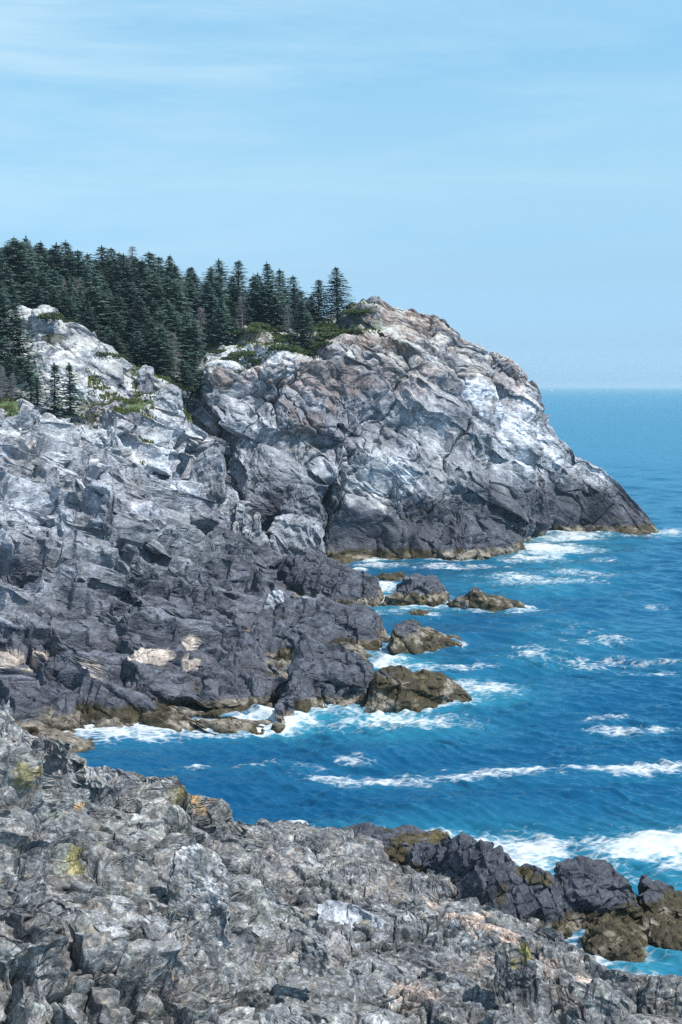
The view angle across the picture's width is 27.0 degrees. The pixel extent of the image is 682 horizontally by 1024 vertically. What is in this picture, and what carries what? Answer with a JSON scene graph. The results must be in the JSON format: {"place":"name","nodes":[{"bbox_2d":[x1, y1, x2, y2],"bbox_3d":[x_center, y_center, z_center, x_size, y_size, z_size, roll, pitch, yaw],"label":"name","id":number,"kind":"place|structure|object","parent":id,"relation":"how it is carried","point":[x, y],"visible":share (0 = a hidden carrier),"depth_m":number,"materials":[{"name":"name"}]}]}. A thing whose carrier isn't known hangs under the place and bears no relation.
{"place":"outdoors","nodes":[
{"label":"outdoors","id":0,"kind":"place"},
{"bbox_2d":[0,304,295,463],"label":"hill terrain","id":1,"kind":"structure","parent":0,"point":[77,346],"depth_m":247.94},
{"bbox_2d":[0,400,19,415],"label":"turf","id":2,"kind":"structure","parent":1,"relation":"on","point":[15,411],"depth_m":216.46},
{"bbox_2d":[0,267,23,310],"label":"spruce tree","id":3,"kind":"object","parent":1,"relation":"on","point":[6,281],"visible":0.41,"depth_m":267.57,"materials":[{"name":"green plant"}]},
{"bbox_2d":[0,351,25,398],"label":"spruce tree","id":4,"kind":"object","parent":1,"relation":"on","point":[9,371],"visible":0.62,"depth_m":228.78,"materials":[{"name":"green plant"}]},
{"bbox_2d":[1,287,25,316],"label":"spruce tree","id":5,"kind":"object","parent":1,"relation":"on","point":[16,297],"visible":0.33,"depth_m":263.56,"materials":[{"name":"green plant"}]},
{"bbox_2d":[0,281,33,381],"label":"spruce tree","id":6,"kind":"object","parent":1,"relation":"on","point":[6,319],"visible":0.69,"depth_m":234.15,"materials":[{"name":"green plant"}]},
{"bbox_2d":[10,264,29,305],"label":"spruce tree","id":7,"kind":"object","parent":1,"relation":"on","point":[20,274],"visible":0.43,"depth_m":273.45,"materials":[{"name":"green plant"}]},
{"bbox_2d":[0,240,46,302],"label":"spruce tree","id":8,"kind":"object","parent":1,"relation":"on","point":[14,256],"visible":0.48,"depth_m":276.11,"materials":[{"name":"green plant"}]},
{"bbox_2d":[0,298,49,384],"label":"spruce tree","id":9,"kind":"object","parent":1,"relation":"on","point":[17,324],"visible":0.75,"depth_m":235.58,"materials":[{"name":"green plant"}]},
{"bbox_2d":[16,358,43,403],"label":"spruce tree","id":10,"kind":"object","parent":1,"relation":"on","point":[30,379],"visible":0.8,"depth_m":230.70,"materials":[{"name":"green plant"}]},
{"bbox_2d":[22,284,55,308],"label":"spruce tree","id":11,"kind":"object","parent":1,"relation":"on","point":[36,291],"visible":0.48,"depth_m":265.47,"materials":[{"name":"green plant"}]},
{"bbox_2d":[28,375,49,408],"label":"spruce tree","id":12,"kind":"object","parent":1,"relation":"on","point":[37,383],"visible":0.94,"depth_m":227.09,"materials":[{"name":"green plant"}]},
{"bbox_2d":[33,240,50,265],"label":"spruce tree","id":13,"kind":"object","parent":1,"relation":"on","point":[40,248],"visible":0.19,"depth_m":307.85,"materials":[{"name":"green plant"}]},
{"bbox_2d":[28,271,61,307],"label":"spruce tree","id":14,"kind":"object","parent":1,"relation":"on","point":[44,282],"visible":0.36,"depth_m":269.25,"materials":[{"name":"green plant"}]},
{"bbox_2d":[37,311,64,319],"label":"shrub","id":15,"kind":"object","parent":1,"relation":"on","point":[56,316],"visible":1,"depth_m":247.06,"materials":[{"name":"green plant"}]},
{"bbox_2d":[37,242,74,286],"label":"spruce tree","id":16,"kind":"object","parent":1,"relation":"on","point":[55,254],"visible":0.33,"depth_m":288.81,"materials":[{"name":"green plant"}]},
{"bbox_2d":[33,269,80,318],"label":"spruce tree","id":17,"kind":"object","parent":1,"relation":"on","point":[54,282],"visible":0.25,"depth_m":272.73,"materials":[{"name":"green plant"}]},
{"bbox_2d":[43,286,70,319],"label":"spruce tree","id":18,"kind":"object","parent":1,"relation":"on","point":[53,299],"visible":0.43,"depth_m":265.25,"materials":[{"name":"green plant"}]},
{"bbox_2d":[41,363,79,423],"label":"spruce tree","id":19,"kind":"object","parent":1,"relation":"on","point":[55,380],"visible":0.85,"depth_m":224.80,"materials":[{"name":"green plant"}]},
{"bbox_2d":[56,288,79,322],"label":"spruce tree","id":20,"kind":"object","parent":1,"relation":"on","point":[63,299],"visible":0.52,"depth_m":267.88,"materials":[{"name":"green plant"}]},
{"bbox_2d":[56,254,87,292],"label":"spruce tree","id":21,"kind":"object","parent":1,"relation":"on","point":[69,258],"visible":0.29,"depth_m":289.87,"materials":[{"name":"green plant"}]},
{"bbox_2d":[60,279,84,325],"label":"spruce tree","id":22,"kind":"object","parent":1,"relation":"on","point":[70,288],"visible":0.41,"depth_m":272.89,"materials":[{"name":"green plant"}]},
{"bbox_2d":[56,362,99,420],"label":"spruce tree","id":23,"kind":"object","parent":1,"relation":"on","point":[69,386],"visible":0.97,"depth_m":225.58,"materials":[{"name":"green plant"}]},
{"bbox_2d":[63,250,103,304],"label":"spruce tree","id":24,"kind":"object","parent":1,"relation":"on","point":[78,258],"visible":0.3,"depth_m":290.96,"materials":[{"name":"green plant"}]},
{"bbox_2d":[74,300,104,341],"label":"spruce tree","id":25,"kind":"object","parent":1,"relation":"on","point":[86,317],"visible":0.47,"depth_m":263.95,"materials":[{"name":"green plant"}]},
{"bbox_2d":[84,269,108,316],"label":"spruce tree","id":26,"kind":"object","parent":1,"relation":"on","point":[95,283],"visible":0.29,"depth_m":286.69,"materials":[{"name":"green plant"}]},
{"bbox_2d":[76,286,124,335],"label":"spruce tree","id":27,"kind":"object","parent":1,"relation":"on","point":[94,302],"visible":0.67,"depth_m":277.04,"materials":[{"name":"green plant"}]},
{"bbox_2d":[86,244,117,281],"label":"spruce tree","id":28,"kind":"object","parent":1,"relation":"on","point":[101,258],"visible":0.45,"depth_m":307.13,"materials":[{"name":"green plant"}]},
{"bbox_2d":[98,281,115,332],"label":"spruce tree","id":29,"kind":"object","parent":1,"relation":"on","point":[107,293],"visible":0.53,"depth_m":280.73,"materials":[{"name":"green plant"}]},
{"bbox_2d":[101,296,130,338],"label":"spruce tree","id":30,"kind":"object","parent":1,"relation":"on","point":[117,301],"visible":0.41,"depth_m":278.91,"materials":[{"name":"green plant"}]},
{"bbox_2d":[104,312,128,348],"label":"spruce tree","id":31,"kind":"object","parent":1,"relation":"on","point":[115,326],"visible":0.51,"depth_m":274.08,"materials":[{"name":"green plant"}]},
{"bbox_2d":[104,332,132,363],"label":"spruce tree","id":32,"kind":"object","parent":1,"relation":"on","point":[113,344],"visible":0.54,"depth_m":263.21,"materials":[{"name":"green plant"}]},
{"bbox_2d":[105,253,136,296],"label":"spruce tree","id":33,"kind":"object","parent":1,"relation":"on","point":[123,269],"visible":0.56,"depth_m":300.80,"materials":[{"name":"green plant"}]},
{"bbox_2d":[109,281,148,332],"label":"spruce tree","id":34,"kind":"object","parent":1,"relation":"on","point":[127,300],"visible":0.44,"depth_m":284.51,"materials":[{"name":"green plant"}]},
{"bbox_2d":[115,319,148,359],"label":"spruce tree","id":35,"kind":"object","parent":1,"relation":"on","point":[129,333],"visible":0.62,"depth_m":272.24,"materials":[{"name":"green plant"}]},
{"bbox_2d":[124,299,150,350],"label":"spruce tree","id":36,"kind":"object","parent":1,"relation":"on","point":[140,314],"visible":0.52,"depth_m":277.60,"materials":[{"name":"green plant"}]},
{"bbox_2d":[124,331,153,365],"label":"spruce tree","id":37,"kind":"object","parent":1,"relation":"on","point":[138,346],"visible":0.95,"depth_m":267.13,"materials":[{"name":"green plant"}]},
{"bbox_2d":[124,260,156,311],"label":"spruce tree","id":38,"kind":"object","parent":1,"relation":"on","point":[141,267],"visible":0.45,"depth_m":295.26,"materials":[{"name":"green plant"}]},
{"bbox_2d":[136,365,153,392],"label":"boulder","id":39,"kind":"object","parent":1,"relation":"on","point":[145,381],"visible":0.99,"depth_m":250.33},
{"bbox_2d":[139,321,160,366],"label":"spruce tree","id":40,"kind":"object","parent":1,"relation":"on","point":[151,333],"visible":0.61,"depth_m":269.06,"materials":[{"name":"green plant"}]},
{"bbox_2d":[139,251,164,288],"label":"spruce tree","id":41,"kind":"object","parent":1,"relation":"on","point":[151,256],"visible":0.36,"depth_m":316.07,"materials":[{"name":"green plant"}]},
{"bbox_2d":[143,298,171,341],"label":"spruce tree","id":42,"kind":"object","parent":1,"relation":"on","point":[152,306],"visible":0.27,"depth_m":281.78,"materials":[{"name":"green plant"}]},
{"bbox_2d":[134,286,187,327],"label":"spruce tree","id":43,"kind":"object","parent":1,"relation":"on","point":[158,290],"visible":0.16,"depth_m":287.21,"materials":[{"name":"green plant"}]},
{"bbox_2d":[142,309,180,354],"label":"spruce tree","id":44,"kind":"object","parent":1,"relation":"on","point":[159,316],"visible":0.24,"depth_m":277.24,"materials":[{"name":"green plant"}]},
{"bbox_2d":[151,343,173,379],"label":"spruce tree","id":45,"kind":"object","parent":1,"relation":"on","point":[163,353],"visible":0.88,"depth_m":264.05,"materials":[{"name":"green plant"}]},
{"bbox_2d":[140,326,186,375],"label":"spruce tree","id":46,"kind":"object","parent":1,"relation":"on","point":[161,341],"visible":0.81,"depth_m":265.95,"materials":[{"name":"green plant"}]},
{"bbox_2d":[153,384,184,416],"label":"boulder","id":47,"kind":"object","parent":1,"relation":"on","point":[168,397],"visible":0.66,"depth_m":243.00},
{"bbox_2d":[159,254,184,289],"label":"spruce tree","id":48,"kind":"object","parent":1,"relation":"on","point":[170,262],"visible":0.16,"depth_m":320.04,"materials":[{"name":"green plant"}]},
{"bbox_2d":[143,276,205,329],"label":"spruce tree","id":49,"kind":"object","parent":1,"relation":"on","point":[171,295],"visible":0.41,"depth_m":290.65,"materials":[{"name":"green plant"}]},
{"bbox_2d":[157,300,194,358],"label":"spruce tree","id":50,"kind":"object","parent":1,"relation":"on","point":[169,314],"visible":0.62,"depth_m":279.97,"materials":[{"name":"green plant"}]},
{"bbox_2d":[165,272,192,316],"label":"spruce tree","id":51,"kind":"object","parent":1,"relation":"on","point":[174,278],"visible":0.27,"depth_m":301.69,"materials":[{"name":"green plant"}]},
{"bbox_2d":[174,359,198,389],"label":"spruce tree","id":52,"kind":"object","parent":1,"relation":"on","point":[181,375],"visible":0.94,"depth_m":267.17,"materials":[{"name":"green plant"}]},
{"bbox_2d":[0,296,380,466],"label":"grass","id":53,"kind":"structure","parent":1,"relation":"on","point":[132,401],"depth_m":245.33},
{"bbox_2d":[177,313,206,363],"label":"spruce tree","id":54,"kind":"object","parent":1,"relation":"on","point":[186,317],"visible":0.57,"depth_m":284.21,"materials":[{"name":"green plant"}]},
{"bbox_2d":[178,320,208,365],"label":"spruce tree","id":55,"kind":"object","parent":1,"relation":"on","point":[193,338],"visible":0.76,"depth_m":282.33,"materials":[{"name":"green plant"}]},
{"bbox_2d":[178,280,208,322],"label":"spruce tree","id":56,"kind":"object","parent":1,"relation":"on","point":[191,292],"visible":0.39,"depth_m":305.44,"materials":[{"name":"green plant"}]},
{"bbox_2d":[185,366,202,413],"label":"spruce tree","id":57,"kind":"object","parent":1,"relation":"on","point":[194,394],"visible":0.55,"depth_m":271.03,"materials":[{"name":"green plant"}]},
{"bbox_2d":[184,352,203,398],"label":"spruce tree","id":58,"kind":"object","parent":1,"relation":"on","point":[193,362],"visible":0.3,"depth_m":273.44,"materials":[{"name":"green plant"}]},
{"bbox_2d":[189,283,227,332],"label":"spruce tree","id":59,"kind":"object","parent":1,"relation":"on","point":[208,299],"visible":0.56,"depth_m":301.71,"materials":[{"name":"green plant"}]},
{"bbox_2d":[197,271,225,313],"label":"spruce tree","id":60,"kind":"object","parent":1,"relation":"on","point":[210,281],"visible":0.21,"depth_m":311.66,"materials":[{"name":"green plant"}]},
{"bbox_2d":[209,257,230,292],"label":"spruce tree","id":61,"kind":"object","parent":1,"relation":"on","point":[219,269],"visible":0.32,"depth_m":326.74,"materials":[{"name":"green plant"}]},
{"bbox_2d":[225,285,248,319],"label":"spruce tree","id":62,"kind":"object","parent":1,"relation":"on","point":[236,296],"visible":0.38,"depth_m":308.47,"materials":[{"name":"green plant"}]},
{"bbox_2d":[225,260,250,300],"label":"spruce tree","id":63,"kind":"object","parent":1,"relation":"on","point":[238,276],"visible":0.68,"depth_m":319.51,"materials":[{"name":"green plant"}]},
{"bbox_2d":[236,274,267,322],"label":"spruce tree","id":64,"kind":"object","parent":1,"relation":"on","point":[253,279],"visible":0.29,"depth_m":302.07,"materials":[{"name":"green plant"}]},
{"bbox_2d":[267,268,290,311],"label":"spruce tree","id":65,"kind":"object","parent":1,"relation":"on","point":[280,280],"visible":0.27,"depth_m":320.62,"materials":[{"name":"green plant"}]},
{"bbox_2d":[281,276,308,314],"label":"spruce tree","id":66,"kind":"object","parent":1,"relation":"on","point":[293,290],"visible":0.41,"depth_m":315.90,"materials":[{"name":"green plant"}]},
{"bbox_2d":[0,398,372,752],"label":"shore terrain","id":67,"kind":"structure","parent":0,"point":[133,590],"depth_m":173.24,"materials":[{"name":"stone"}]},
{"bbox_2d":[188,442,226,505],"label":"boulder","id":68,"kind":"object","parent":67,"relation":"on","point":[208,470],"visible":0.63,"depth_m":235.52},
{"bbox_2d":[235,503,244,521],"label":"talus stone","id":69,"kind":"object","parent":67,"relation":"on","point":[240,513],"visible":1,"depth_m":241.05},
{"bbox_2d":[242,513,252,533],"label":"talus stone","id":70,"kind":"object","parent":67,"relation":"on","point":[247,524],"visible":1,"depth_m":240.14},
{"bbox_2d":[268,514,325,555],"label":"boulder","id":71,"kind":"object","parent":67,"relation":"on","point":[294,534],"visible":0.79,"depth_m":247.67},
{"bbox_2d":[250,594,388,659],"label":"rock spur","id":72,"kind":"structure","parent":67,"relation":"on","point":[279,630],"depth_m":164.87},
{"bbox_2d":[263,590,283,610],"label":"boulder","id":73,"kind":"object","parent":72,"relation":"on","point":[272,598],"visible":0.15,"depth_m":168.53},
{"bbox_2d":[271,633,373,733],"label":"rock spur","id":74,"kind":"structure","parent":67,"relation":"on","point":[319,674],"depth_m":137.15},
{"bbox_2d":[269,548,383,606],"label":"rock spur","id":75,"kind":"structure","parent":67,"relation":"on","point":[310,572],"depth_m":204.91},
{"bbox_2d":[0,699,681,1023],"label":"foreground terrain","id":76,"kind":"structure","parent":0,"point":[86,852],"depth_m":69.43,"materials":[{"name":"stone"}]},
{"bbox_2d":[128,893,154,920],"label":"boulder","id":77,"kind":"object","parent":76,"relation":"on","point":[143,905],"visible":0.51,"depth_m":65.74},
{"bbox_2d":[123,920,160,941],"bbox_3d":[-8.994,19.340,63.969,2.129,1.884,1.775,0,5,0],"label":"boulder","id":78,"kind":"object","parent":76,"relation":"on","point":[139,929],"visible":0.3,"depth_m":63.81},
{"bbox_2d":[167,844,230,946],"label":"boulder","id":79,"kind":"object","parent":76,"relation":"on","point":[197,889],"visible":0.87,"depth_m":68.64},
{"bbox_2d":[298,935,329,977],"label":"boulder","id":80,"kind":"object","parent":76,"relation":"on","point":[313,956],"visible":1,"depth_m":66.19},
{"bbox_2d":[316,900,385,931],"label":"quartz rock","id":81,"kind":"object","parent":76,"relation":"on","point":[339,912],"visible":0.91,"depth_m":76.32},
{"bbox_2d":[494,936,539,1008],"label":"standing stone","id":82,"kind":"object","parent":76,"relation":"on","point":[515,978],"visible":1,"depth_m":66.53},
{"bbox_2d":[583,977,623,1023],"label":"boulder","id":83,"kind":"object","parent":76,"relation":"on","point":[601,999],"visible":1,"depth_m":64.95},
{"bbox_2d":[638,974,681,1017],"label":"boulder","id":84,"kind":"object","parent":76,"relation":"on","point":[661,994],"visible":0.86,"depth_m":67.61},
{"bbox_2d":[0,0,681,386],"label":"sky","id":85,"kind":"structure","parent":0,"point":[508,173],"materials":[{"name":"blue"}]},
{"bbox_2d":[62,387,681,975],"bbox_3d":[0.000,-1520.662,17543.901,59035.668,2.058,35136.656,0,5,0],"label":"sea","id":86,"kind":"structure","parent":0,"point":[552,741],"depth_m":130.18,"materials":[{"name":"liquid"}]},
{"bbox_2d":[377,572,406,580],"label":"sea rock","id":87,"kind":"object","parent":86,"relation":"in","point":[396,576],"visible":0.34,"depth_m":225.91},
{"bbox_2d":[340,822,450,864],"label":"sea rock","id":88,"kind":"object","parent":86,"relation":"in","point":[397,842],"visible":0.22,"depth_m":94.96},
{"bbox_2d":[382,573,449,606],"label":"sea rock","id":89,"kind":"object","parent":86,"relation":"in","point":[419,589],"visible":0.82,"depth_m":201.92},
{"bbox_2d":[363,665,471,712],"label":"sea rock","id":90,"kind":"object","parent":86,"relation":"in","point":[398,688],"visible":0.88,"depth_m":137.15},
{"bbox_2d":[387,619,462,654],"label":"sea rock","id":91,"kind":"object","parent":86,"relation":"in","point":[411,636],"visible":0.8,"depth_m":166.99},
{"bbox_2d":[446,586,524,611],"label":"sea rock","id":92,"kind":"object","parent":86,"relation":"in","point":[475,597],"visible":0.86,"depth_m":199.00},
{"bbox_2d":[404,832,571,939],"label":"sea rock","id":93,"kind":"object","parent":86,"relation":"in","point":[486,873],"visible":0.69,"depth_m":82.92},
{"bbox_2d":[553,855,643,932],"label":"sea rock","id":94,"kind":"object","parent":86,"relation":"in","point":[588,889],"visible":0.46,"depth_m":82.16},
{"bbox_2d":[581,913,650,962],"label":"sea rock","id":95,"kind":"object","parent":86,"relation":"in","point":[607,936],"visible":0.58,"depth_m":78.06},
{"bbox_2d":[636,874,681,918],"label":"sea rock","id":96,"kind":"object","parent":86,"relation":"in","point":[658,896],"visible":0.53,"depth_m":83.64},
{"bbox_2d":[638,912,681,950],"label":"sea rock","id":97,"kind":"object","parent":86,"relation":"in","point":[663,930],"visible":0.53,"depth_m":79.86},
{"bbox_2d":[194,296,659,563],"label":"headland terrain","id":98,"kind":"structure","parent":0,"point":[412,433],"depth_m":268.46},
{"bbox_2d":[190,307,213,352],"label":"dead tree","id":99,"kind":"object","parent":98,"relation":"on","point":[201,320],"visible":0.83,"depth_m":287.72,"materials":[{"name":"grey wood"}]},
{"bbox_2d":[203,274,231,320],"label":"spruce tree","id":100,"kind":"object","parent":98,"relation":"on","point":[218,293],"visible":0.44,"depth_m":305.56,"materials":[{"name":"green plant"}]},
{"bbox_2d":[205,298,236,345],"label":"spruce tree","id":101,"kind":"object","parent":98,"relation":"on","point":[221,336],"visible":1,"depth_m":287.00,"materials":[{"name":"green plant"}]},
{"bbox_2d":[235,296,248,326],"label":"dead tree","id":102,"kind":"object","parent":98,"relation":"on","point":[241,313],"visible":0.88,"depth_m":293.29,"materials":[{"name":"grey wood"}]},
{"bbox_2d":[227,349,259,356],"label":"shrub","id":103,"kind":"object","parent":98,"relation":"on","point":[241,353],"visible":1,"depth_m":277.86,"materials":[{"name":"green plant"}]},
{"bbox_2d":[244,289,285,327],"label":"spruce tree","id":104,"kind":"object","parent":98,"relation":"on","point":[260,301],"visible":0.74,"depth_m":297.31,"materials":[{"name":"green plant"}]},
{"bbox_2d":[248,262,293,327],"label":"spruce tree","id":105,"kind":"object","parent":98,"relation":"on","point":[266,268],"visible":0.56,"depth_m":299.15,"materials":[{"name":"green plant"}]},
{"bbox_2d":[255,296,290,327],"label":"spruce tree","id":106,"kind":"object","parent":98,"relation":"on","point":[278,306],"visible":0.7,"depth_m":296.15,"materials":[{"name":"green plant"}]},
{"bbox_2d":[280,483,324,526],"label":"boulder","id":107,"kind":"object","parent":98,"relation":"on","point":[300,499],"visible":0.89,"depth_m":250.91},
{"bbox_2d":[285,300,321,348],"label":"spruce tree","id":108,"kind":"object","parent":98,"relation":"on","point":[302,325],"visible":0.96,"depth_m":280.68,"materials":[{"name":"green plant"}]},
{"bbox_2d":[299,279,336,326],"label":"spruce tree","id":109,"kind":"object","parent":98,"relation":"on","point":[318,291],"visible":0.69,"depth_m":295.90,"materials":[{"name":"green plant"}]},
{"bbox_2d":[317,266,355,322],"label":"spruce tree","id":110,"kind":"object","parent":98,"relation":"on","point":[338,292],"visible":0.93,"depth_m":296.43,"materials":[{"name":"green plant"}]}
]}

